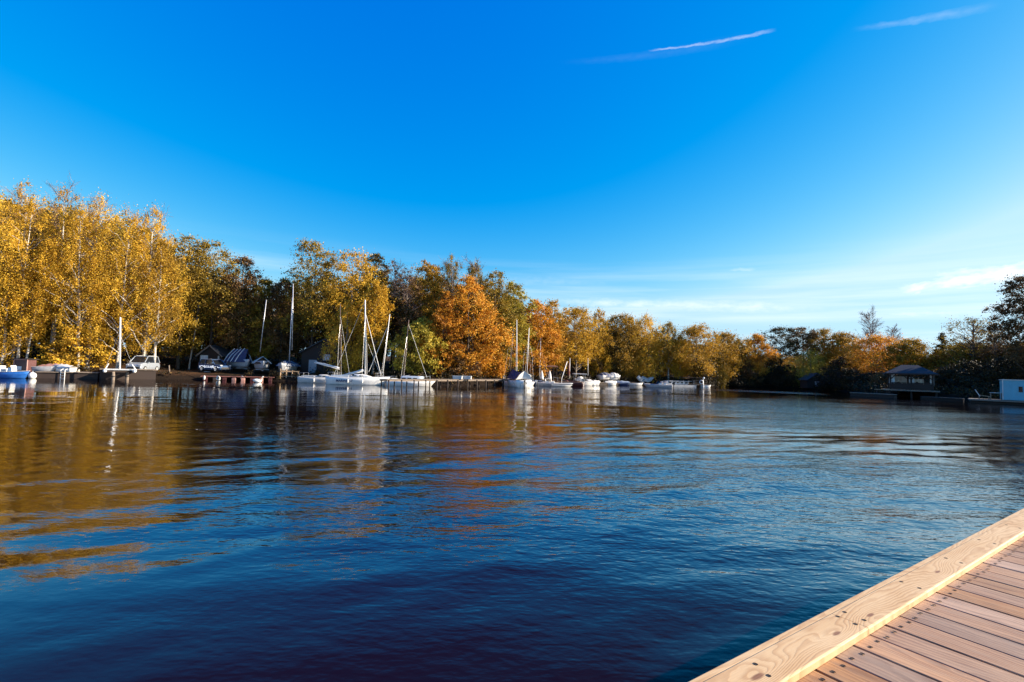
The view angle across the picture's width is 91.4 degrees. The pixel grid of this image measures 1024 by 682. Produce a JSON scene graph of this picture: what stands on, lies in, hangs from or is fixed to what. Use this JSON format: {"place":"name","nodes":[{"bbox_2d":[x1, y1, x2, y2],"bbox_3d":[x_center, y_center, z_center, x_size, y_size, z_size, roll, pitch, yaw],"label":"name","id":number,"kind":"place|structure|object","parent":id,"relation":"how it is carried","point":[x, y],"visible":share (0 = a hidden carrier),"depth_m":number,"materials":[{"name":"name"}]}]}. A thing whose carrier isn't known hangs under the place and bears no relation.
{"place":"outdoors","nodes":[
{"label":"outdoors","id":0,"kind":"place"},
{"bbox_2d":[0,344,999,399],"bbox_3d":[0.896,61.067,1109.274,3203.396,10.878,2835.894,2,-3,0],"label":"ground","id":1,"kind":"structure","parent":0,"point":[193,373],"depth_m":63.76,"materials":[{"name":"brown plant"}]},
{"bbox_2d":[0,190,43,354],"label":"birch tree","id":2,"kind":"object","parent":1,"relation":"on","point":[2,244],"visible":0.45,"depth_m":51.41,"materials":[{"name":"yellow plant"}]},
{"bbox_2d":[12,358,38,371],"bbox_3d":[-47.314,2.326,48.617,1.750,1.235,1.050,1,-3,10],"label":"kiosk","id":3,"kind":"object","parent":1,"relation":"on","point":[22,364],"visible":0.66,"depth_m":48.23,"materials":[{"name":"red paint"}]},
{"bbox_2d":[0,258,54,367],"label":"birch tree","id":4,"kind":"object","parent":1,"relation":"on","point":[6,348],"visible":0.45,"depth_m":51.71,"materials":[{"name":"yellow plant"}]},
{"bbox_2d":[0,237,70,358],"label":"birch tree","id":5,"kind":"object","parent":1,"relation":"on","point":[42,328],"visible":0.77,"depth_m":52.19,"materials":[{"name":"yellow plant"}]},
{"bbox_2d":[0,177,73,360],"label":"birch tree","id":6,"kind":"object","parent":1,"relation":"on","point":[19,193],"visible":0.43,"depth_m":55.38,"materials":[{"name":"yellow plant"}]},
{"bbox_2d":[0,196,75,357],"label":"birch tree","id":7,"kind":"object","parent":1,"relation":"on","point":[15,233],"visible":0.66,"depth_m":51.89,"materials":[{"name":"yellow plant"}]},
{"bbox_2d":[1,173,110,350],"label":"birch tree","id":8,"kind":"object","parent":1,"relation":"on","point":[56,208],"visible":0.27,"depth_m":58.28,"materials":[{"name":"yellow plant"}]},
{"bbox_2d":[36,339,76,365],"bbox_3d":[-48.384,1.642,53.026,3.958,3.771,3.181,0,-4,30],"label":"yellow bush","id":9,"kind":"object","parent":1,"relation":"on","point":[60,350],"visible":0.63,"depth_m":52.86,"materials":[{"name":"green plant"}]},
{"bbox_2d":[12,205,132,371],"bbox_3d":[-46.746,-5.742,54.123,8.078,18.868,9.828,2,-3,0],"label":"birch tree","id":10,"kind":"object","parent":1,"relation":"on","point":[77,317],"visible":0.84,"depth_m":53.55,"materials":[{"name":"yellow plant"}]},
{"bbox_2d":[33,205,112,347],"bbox_3d":[-58.743,-7.751,66.186,10.457,20.882,9.924,0,-4,32],"label":"tree","id":11,"kind":"object","parent":1,"relation":"on","point":[47,328],"visible":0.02,"depth_m":64.61,"materials":[{"name":"yellow plant"}]},
{"bbox_2d":[30,326,123,367],"bbox_3d":[-46.748,0.967,54.109,7.874,5.447,8.223,4,-4,-39],"label":"yellow bush","id":12,"kind":"object","parent":1,"relation":"on","point":[78,349],"visible":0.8,"depth_m":53.12,"materials":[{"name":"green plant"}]},
{"bbox_2d":[39,223,143,358],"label":"tree","id":13,"kind":"object","parent":1,"relation":"on","point":[112,240],"visible":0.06,"depth_m":66.56,"materials":[{"name":"yellow plant"}]},
{"bbox_2d":[44,187,149,369],"bbox_3d":[-47.120,-7.115,56.255,11.467,21.290,10.403,2,-3,0],"label":"birch tree","id":14,"kind":"object","parent":1,"relation":"on","point":[95,217],"visible":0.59,"depth_m":55.95,"materials":[{"name":"yellow plant"}]},
{"bbox_2d":[65,232,151,358],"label":"tree","id":15,"kind":"object","parent":1,"relation":"on","point":[104,340],"visible":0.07,"depth_m":65.80,"materials":[{"name":"yellow plant"}]},
{"bbox_2d":[59,201,187,368],"bbox_3d":[-43.422,-6.436,55.732,10.805,20.121,9.968,0,-3,22],"label":"birch tree","id":16,"kind":"object","parent":1,"relation":"on","point":[126,238],"visible":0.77,"depth_m":54.94,"materials":[{"name":"yellow plant"}]},
{"bbox_2d":[97,224,175,357],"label":"tree","id":17,"kind":"object","parent":1,"relation":"on","point":[132,340],"visible":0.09,"depth_m":67.50,"materials":[{"name":"yellow plant"}]},
{"bbox_2d":[82,202,195,358],"bbox_3d":[-41.597,-6.293,57.282,10.305,20.002,9.295,3,-3,-22],"label":"birch tree","id":18,"kind":"object","parent":1,"relation":"on","point":[159,228],"visible":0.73,"depth_m":56.30,"materials":[{"name":"yellow plant"}]},
{"bbox_2d":[126,355,159,369],"bbox_3d":[-41.119,2.515,55.762,2.000,1.787,3.931,2,-3,-10],"label":"parked van","id":19,"kind":"object","parent":1,"relation":"on","point":[141,362],"visible":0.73,"depth_m":55.09,"materials":[{"name":"silver metal"}]},
{"bbox_2d":[125,236,197,362],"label":"birch tree","id":20,"kind":"object","parent":1,"relation":"on","point":[171,309],"visible":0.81,"depth_m":56.89,"materials":[{"name":"yellow plant"}]},
{"bbox_2d":[141,233,222,368],"bbox_3d":[-42.622,-4.974,64.282,10.611,17.779,10.165,0,-4,31],"label":"tree","id":21,"kind":"object","parent":1,"relation":"on","point":[179,344],"visible":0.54,"depth_m":63.59,"materials":[{"name":"gold leaves"},{"name":"bark"}]},
{"bbox_2d":[152,273,217,363],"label":"tree","id":22,"kind":"object","parent":1,"relation":"on","point":[193,352],"visible":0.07,"depth_m":69.35,"materials":[{"name":"green plant"}]},
{"bbox_2d":[157,235,261,345],"bbox_3d":[-38.887,-4.806,65.520,12.370,17.747,13.000,2,-3,0],"label":"tree","id":23,"kind":"object","parent":1,"relation":"on","point":[211,332],"visible":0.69,"depth_m":64.25,"materials":[{"name":"green plant"}]},
{"bbox_2d":[195,345,230,370],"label":"shed","id":24,"kind":"structure","parent":1,"relation":"on","point":[214,352],"depth_m":63.28,"materials":[{"name":"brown wood"}]},
{"bbox_2d":[198,359,230,371],"bbox_3d":[-35.043,2.860,58.973,3.730,1.487,1.940,0,-3,22],"label":"parked car","id":25,"kind":"object","parent":1,"relation":"on","point":[215,365],"visible":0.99,"depth_m":58.48,"materials":[{"name":"silver metal"}]},
{"bbox_2d":[224,348,252,371],"bbox_3d":[-33.197,2.327,61.262,3.780,2.914,2.441,-1,-4,35],"label":"tarpaulin boat","id":26,"kind":"object","parent":1,"relation":"on","point":[238,359],"visible":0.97,"depth_m":60.59,"materials":[{"name":"fabric"}]},
{"bbox_2d":[206,255,271,349],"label":"tree","id":27,"kind":"object","parent":1,"relation":"on","point":[247,282],"visible":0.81,"depth_m":65.34,"materials":[{"name":"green plant"}]},
{"bbox_2d":[252,300,271,373],"bbox_3d":[-30.077,-0.537,60.543,2.188,8.994,3.990,3,-4,-30],"label":"tarpaulin boat","id":28,"kind":"object","parent":1,"relation":"on","point":[259,364],"visible":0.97,"depth_m":59.61,"materials":[{"name":"grey paint"}]},
{"bbox_2d":[235,276,296,360],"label":"tree","id":29,"kind":"object","parent":1,"relation":"on","point":[255,323],"visible":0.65,"depth_m":66.06,"materials":[{"name":"green plant"}]},
{"bbox_2d":[256,276,307,362],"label":"tree","id":30,"kind":"object","parent":1,"relation":"on","point":[277,289],"visible":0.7,"depth_m":66.25,"materials":[{"name":"green plant"}]},
{"bbox_2d":[275,284,300,375],"bbox_3d":[-27.111,-1.390,60.619,2.293,11.235,4.620,2,-3,-10],"label":"sailboat","id":31,"kind":"object","parent":1,"relation":"on","point":[284,365],"visible":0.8,"depth_m":59.98,"materials":[{"name":"grey paint"}]},
{"bbox_2d":[288,287,333,360],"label":"tree","id":32,"kind":"object","parent":1,"relation":"on","point":[303,345],"visible":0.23,"depth_m":69.05,"materials":[{"name":"green plant"}]},
{"bbox_2d":[272,237,355,345],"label":"tree","id":33,"kind":"object","parent":1,"relation":"on","point":[307,284],"visible":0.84,"depth_m":66.29,"materials":[{"name":"green plant"}]},
{"bbox_2d":[300,284,357,344],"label":"tree","id":34,"kind":"object","parent":1,"relation":"on","point":[317,335],"visible":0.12,"depth_m":68.46,"materials":[{"name":"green plant"}]},
{"bbox_2d":[298,338,366,375],"bbox_3d":[-23.506,2.371,66.130,6.558,5.036,6.700,1,-3,3],"label":"boathouse","id":35,"kind":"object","parent":1,"relation":"on","point":[311,354],"visible":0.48,"depth_m":63.18,"materials":[{"name":"brown wood"}]},
{"bbox_2d":[317,296,368,375],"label":"tree","id":36,"kind":"object","parent":1,"relation":"on","point":[354,355],"visible":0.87,"depth_m":61.39,"materials":[{"name":"green plant"}]},
{"bbox_2d":[301,246,396,349],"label":"tree","id":37,"kind":"object","parent":1,"relation":"on","point":[342,268],"visible":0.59,"depth_m":65.96,"materials":[{"name":"yellow plant"}]},
{"bbox_2d":[343,267,401,370],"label":"tree","id":38,"kind":"object","parent":1,"relation":"on","point":[380,352],"visible":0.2,"depth_m":70.36,"materials":[{"name":"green plant"}]},
{"bbox_2d":[354,252,395,305],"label":"tree","id":39,"kind":"object","parent":1,"relation":"on","point":[377,257],"visible":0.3,"depth_m":72.34,"materials":[{"name":"green plant"}]},
{"bbox_2d":[356,277,397,375],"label":"tree","id":40,"kind":"object","parent":1,"relation":"on","point":[376,324],"visible":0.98,"depth_m":61.31,"materials":[{"name":"yellow plant"}]},
{"bbox_2d":[364,259,411,370],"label":"tree","id":41,"kind":"object","parent":1,"relation":"on","point":[392,290],"visible":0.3,"depth_m":69.85,"materials":[{"name":"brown plant"}]},
{"bbox_2d":[377,288,419,371],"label":"tree","id":42,"kind":"object","parent":1,"relation":"on","point":[399,309],"visible":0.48,"depth_m":66.35,"materials":[{"name":"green plant"}]},
{"bbox_2d":[385,265,430,370],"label":"tree","id":43,"kind":"object","parent":1,"relation":"on","point":[400,281],"visible":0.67,"depth_m":65.83,"materials":[{"name":"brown plant"}]},
{"bbox_2d":[382,316,460,376],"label":"tree","id":44,"kind":"object","parent":1,"relation":"on","point":[419,355],"visible":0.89,"depth_m":60.62,"materials":[{"name":"green plant"}]},
{"bbox_2d":[404,259,448,359],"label":"tree","id":45,"kind":"object","parent":1,"relation":"on","point":[430,270],"visible":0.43,"depth_m":68.58,"materials":[{"name":"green plant"}]},
{"bbox_2d":[417,291,466,376],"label":"tree","id":46,"kind":"object","parent":1,"relation":"on","point":[441,303],"visible":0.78,"depth_m":61.76,"materials":[{"name":"orange plant"}]},
{"bbox_2d":[427,254,476,367],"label":"tree","id":47,"kind":"object","parent":1,"relation":"on","point":[449,273],"visible":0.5,"depth_m":69.94,"materials":[{"name":"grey plant"}]},
{"bbox_2d":[428,338,488,378],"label":"tree","id":48,"kind":"object","parent":1,"relation":"on","point":[463,361],"visible":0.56,"depth_m":63.01,"materials":[{"name":"orange plant"}]},
{"bbox_2d":[430,273,517,378],"bbox_3d":[-5.517,-1.890,65.144,10.225,14.156,11.290,4,-4,-39],"label":"tree","id":49,"kind":"object","parent":1,"relation":"on","point":[472,286],"visible":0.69,"depth_m":64.06,"materials":[{"name":"orange plant"}]},
{"bbox_2d":[452,256,498,371],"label":"tree","id":50,"kind":"object","parent":1,"relation":"on","point":[474,273],"visible":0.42,"depth_m":67.99,"materials":[{"name":"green plant"}]},
{"bbox_2d":[465,268,525,370],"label":"tree","id":51,"kind":"object","parent":1,"relation":"on","point":[497,292],"visible":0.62,"depth_m":68.52,"materials":[{"name":"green plant"}]},
{"bbox_2d":[470,316,523,378],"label":"tree","id":52,"kind":"object","parent":1,"relation":"on","point":[502,365],"visible":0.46,"depth_m":67.87,"materials":[{"name":"orange plant"}]},
{"bbox_2d":[0,355,999,398],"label":"undergrowth","id":53,"kind":"object","parent":1,"relation":"on","point":[857,388],"visible":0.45,"depth_m":62.45,"materials":[{"name":"green plant"}]},
{"bbox_2d":[489,280,541,370],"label":"tree","id":54,"kind":"object","parent":1,"relation":"on","point":[523,326],"visible":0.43,"depth_m":71.11,"materials":[{"name":"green plant"}]},
{"bbox_2d":[511,299,568,379],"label":"tree","id":55,"kind":"object","parent":1,"relation":"on","point":[555,333],"visible":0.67,"depth_m":73.48,"materials":[{"name":"orange plant"}]},
{"bbox_2d":[527,298,577,373],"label":"tree","id":56,"kind":"object","parent":1,"relation":"on","point":[552,304],"visible":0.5,"depth_m":76.85,"materials":[{"name":"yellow plant"}]},
{"bbox_2d":[553,306,609,376],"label":"tree","id":57,"kind":"object","parent":1,"relation":"on","point":[578,328],"visible":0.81,"depth_m":79.95,"materials":[{"name":"yellow plant"}]},
{"bbox_2d":[575,328,609,379],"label":"tree","id":58,"kind":"object","parent":1,"relation":"on","point":[599,363],"visible":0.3,"depth_m":84.53,"materials":[{"name":"yellow plant"}]},
{"bbox_2d":[577,307,614,380],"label":"tree","id":59,"kind":"object","parent":1,"relation":"on","point":[607,326],"visible":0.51,"depth_m":83.70,"materials":[{"name":"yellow plant"}]},
{"bbox_2d":[598,328,638,373],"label":"tree","id":60,"kind":"object","parent":1,"relation":"on","point":[614,366],"visible":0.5,"depth_m":84.77,"materials":[{"name":"green plant"}]},
{"bbox_2d":[590,311,654,374],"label":"tree","id":61,"kind":"object","parent":1,"relation":"on","point":[615,320],"visible":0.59,"depth_m":84.77,"materials":[{"name":"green plant"}]},
{"bbox_2d":[609,313,648,380],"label":"tree","id":62,"kind":"object","parent":1,"relation":"on","point":[635,371],"visible":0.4,"depth_m":86.20,"materials":[{"name":"yellow plant"}]},
{"bbox_2d":[625,312,674,382],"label":"tree","id":63,"kind":"object","parent":1,"relation":"on","point":[651,362],"visible":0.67,"depth_m":87.26,"materials":[{"name":"yellow plant"}]},
{"bbox_2d":[648,320,692,379],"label":"tree","id":64,"kind":"object","parent":1,"relation":"on","point":[665,356],"visible":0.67,"depth_m":88.59,"materials":[{"name":"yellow plant"}]},
{"bbox_2d":[666,333,693,378],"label":"birch tree","id":65,"kind":"object","parent":1,"relation":"on","point":[675,366],"visible":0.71,"depth_m":88.19,"materials":[{"name":"yellow plant"}]},
{"bbox_2d":[666,322,728,379],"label":"tree","id":66,"kind":"object","parent":1,"relation":"on","point":[694,331],"visible":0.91,"depth_m":86.81,"materials":[{"name":"yellow plant"}]},
{"bbox_2d":[689,357,719,385],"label":"dark bush","id":67,"kind":"object","parent":1,"relation":"on","point":[709,377],"visible":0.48,"depth_m":86.51,"materials":[{"name":"yellow plant"}]},
{"bbox_2d":[704,356,732,386],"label":"willow tree","id":68,"kind":"object","parent":1,"relation":"on","point":[723,379],"visible":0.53,"depth_m":90.24,"materials":[{"name":"green plant"}]},
{"bbox_2d":[695,328,760,382],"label":"tree","id":69,"kind":"object","parent":1,"relation":"on","point":[730,338],"visible":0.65,"depth_m":91.36,"materials":[{"name":"yellow plant"}]},
{"bbox_2d":[730,359,764,385],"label":"dark bush","id":70,"kind":"object","parent":1,"relation":"on","point":[749,374],"visible":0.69,"depth_m":93.67,"materials":[{"name":"green plant"}]},
{"bbox_2d":[732,333,782,380],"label":"tree","id":71,"kind":"object","parent":1,"relation":"on","point":[756,338],"visible":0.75,"depth_m":94.49,"materials":[{"name":"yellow plant"}]},
{"bbox_2d":[765,355,793,385],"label":"dark bush","id":72,"kind":"object","parent":1,"relation":"on","point":[779,368],"visible":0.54,"depth_m":94.78,"materials":[{"name":"green plant"}]},
{"bbox_2d":[757,325,814,365],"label":"pine tree","id":73,"kind":"object","parent":1,"relation":"on","point":[775,330],"visible":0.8,"depth_m":96.88,"materials":[{"name":"green plant"}]},
{"bbox_2d":[770,365,803,387],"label":"dark bush","id":74,"kind":"object","parent":1,"relation":"on","point":[791,377],"visible":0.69,"depth_m":93.22,"materials":[{"name":"green plant"}]},
{"bbox_2d":[785,326,827,366],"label":"pine tree","id":75,"kind":"object","parent":1,"relation":"on","point":[802,331],"visible":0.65,"depth_m":97.27,"materials":[{"name":"green plant"}]},
{"bbox_2d":[785,345,829,387],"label":"willow tree","id":76,"kind":"object","parent":1,"relation":"on","point":[813,362],"visible":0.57,"depth_m":92.20,"materials":[{"name":"green plant"}]},
{"bbox_2d":[798,373,821,387],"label":"hut","id":77,"kind":"object","parent":1,"relation":"on","point":[805,381],"visible":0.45,"depth_m":88.72,"materials":[{"name":"grey wood"}]},
{"bbox_2d":[798,327,849,375],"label":"tree","id":78,"kind":"object","parent":1,"relation":"on","point":[824,337],"visible":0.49,"depth_m":94.74,"materials":[{"name":"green plant"}]},
{"bbox_2d":[810,367,850,390],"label":"dark bush","id":79,"kind":"object","parent":1,"relation":"on","point":[826,381],"visible":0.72,"depth_m":84.00,"materials":[{"name":"green plant"}]},
{"bbox_2d":[817,356,858,382],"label":"dark bush","id":80,"kind":"object","parent":1,"relation":"on","point":[836,363],"visible":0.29,"depth_m":87.61,"materials":[{"name":"green plant"}]},
{"bbox_2d":[817,330,868,371],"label":"tree","id":81,"kind":"object","parent":1,"relation":"on","point":[842,335],"visible":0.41,"depth_m":93.45,"materials":[{"name":"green plant"}]},
{"bbox_2d":[828,368,865,389],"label":"dark bush","id":82,"kind":"object","parent":1,"relation":"on","point":[853,371],"visible":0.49,"depth_m":81.52,"materials":[{"name":"green plant"}]},
{"bbox_2d":[854,305,892,371],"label":"bare tree","id":83,"kind":"object","parent":1,"relation":"on","point":[869,329],"visible":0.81,"depth_m":90.46,"materials":[{"name":"grey plant"}]},
{"bbox_2d":[836,332,923,374],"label":"tree","id":84,"kind":"object","parent":1,"relation":"on","point":[868,364],"visible":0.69,"depth_m":83.53,"materials":[{"name":"orange plant"}]},
{"bbox_2d":[877,336,943,378],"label":"tree","id":85,"kind":"object","parent":1,"relation":"on","point":[907,353],"visible":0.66,"depth_m":77.12,"materials":[{"name":"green plant"}]},
{"bbox_2d":[883,365,939,397],"bbox_3d":[49.982,5.690,62.820,5.300,5.350,4.560,-1,-4,34],"label":"gazebo","id":86,"kind":"object","parent":1,"relation":"on","point":[897,383],"visible":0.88,"depth_m":61.81,"materials":[{"name":"grey wood"}]},
{"bbox_2d":[914,367,977,390],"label":"dark bush","id":87,"kind":"object","parent":1,"relation":"on","point":[942,378],"visible":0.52,"depth_m":65.25,"materials":[{"name":"green plant"}]},
{"bbox_2d":[919,341,1003,369],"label":"tree","id":88,"kind":"object","parent":1,"relation":"on","point":[955,349],"visible":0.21,"depth_m":74.70,"materials":[{"name":"green plant"}]},
{"bbox_2d":[926,315,1007,381],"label":"tree","id":89,"kind":"object","parent":1,"relation":"on","point":[973,347],"visible":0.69,"depth_m":73.12,"materials":[{"name":"green plant"}]},
{"bbox_2d":[937,358,1011,392],"bbox_3d":[59.741,4.806,64.342,10.340,5.622,8.473,3,-4,-30],"label":"dark bush","id":90,"kind":"object","parent":1,"relation":"on","point":[967,372],"visible":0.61,"depth_m":63.68,"materials":[{"name":"green plant"}]},
{"bbox_2d":[967,320,1022,378],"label":"tree","id":91,"kind":"object","parent":1,"relation":"on","point":[994,347],"visible":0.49,"depth_m":70.15,"materials":[{"name":"green plant"}]},
{"bbox_2d":[972,355,1023,390],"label":"dark bush","id":92,"kind":"object","parent":1,"relation":"on","point":[1010,371],"visible":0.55,"depth_m":62.54,"materials":[{"name":"green plant"}]},
{"bbox_2d":[977,274,1023,369],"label":"tree","id":93,"kind":"object","parent":1,"relation":"on","point":[1009,325],"visible":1,"depth_m":60.70,"materials":[{"name":"green plant"}]},
{"bbox_2d":[0,378,1023,681],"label":"lake water","id":94,"kind":"structure","parent":0,"point":[196,530],"depth_m":7.24,"materials":[{"name":"blue liquid"}]},
{"bbox_2d":[0,365,29,377],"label":"launch","id":95,"kind":"object","parent":94,"relation":"on","point":[11,372],"visible":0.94,"depth_m":46.68,"materials":[{"name":"blue paint"}]},
{"bbox_2d":[35,371,99,378],"bbox_3d":[-44.026,3.501,49.898,4.726,0.855,2.400,3,-4,-28],"label":"landing stage","id":96,"kind":"object","parent":94,"relation":"on","point":[75,375],"visible":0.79,"depth_m":49.05,"materials":[{"name":"brown wood"}]},
{"bbox_2d":[99,368,155,378],"bbox_3d":[-40.288,3.557,52.469,4.686,1.235,2.800,4,-4,-39],"label":"landing stage","id":97,"kind":"object","parent":94,"relation":"on","point":[142,374],"visible":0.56,"depth_m":51.65,"materials":[{"name":"brown wood"}]},
{"bbox_2d":[297,304,348,382],"bbox_3d":[-21.113,0.396,56.716,5.679,9.383,2.050,2,-3,-4],"label":"sailboat","id":98,"kind":"object","parent":94,"relation":"on","point":[320,378],"visible":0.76,"depth_m":55.95,"materials":[{"name":"white plastic"}]},
{"bbox_2d":[325,300,389,384],"bbox_3d":[-16.641,0.272,54.427,6.961,9.626,2.349,2,-3,-3],"label":"sailboat","id":99,"kind":"object","parent":94,"relation":"on","point":[354,379],"visible":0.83,"depth_m":53.61,"materials":[{"name":"white plastic"}]},
{"bbox_2d":[386,320,434,385],"bbox_3d":[-10.978,1.471,54.974,5.275,7.610,1.999,2,-3,-2],"label":"sailboat","id":100,"kind":"object","parent":94,"relation":"on","point":[409,383],"visible":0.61,"depth_m":54.14,"materials":[{"name":"white plastic"}]},
{"bbox_2d":[380,379,511,388],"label":"pier","id":101,"kind":"structure","parent":94,"relation":"in","point":[450,380],"depth_m":52.72,"materials":[{"name":"brown wood"}]},
{"bbox_2d":[507,320,531,387],"bbox_3d":[0.708,1.670,61.604,2.299,8.594,5.994,3,-3,-18],"label":"sailboat","id":102,"kind":"object","parent":94,"relation":"on","point":[514,381],"visible":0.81,"depth_m":59.17,"materials":[{"name":"white plastic"}]},
{"bbox_2d":[689,508,1023,681],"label":"wooden deck","id":103,"kind":"structure","parent":94,"relation":"on","point":[954,613],"depth_m":2.96,"materials":[{"name":"brown wood"}]},
{"bbox_2d":[968,379,1023,404],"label":"cabin raft","id":104,"kind":"object","parent":94,"relation":"on","point":[1012,391],"visible":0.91,"depth_m":49.88,"materials":[{"name":"white wood"}]},
{"bbox_2d":[0,0,1023,364],"label":"sky","id":105,"kind":"structure","parent":0,"point":[745,167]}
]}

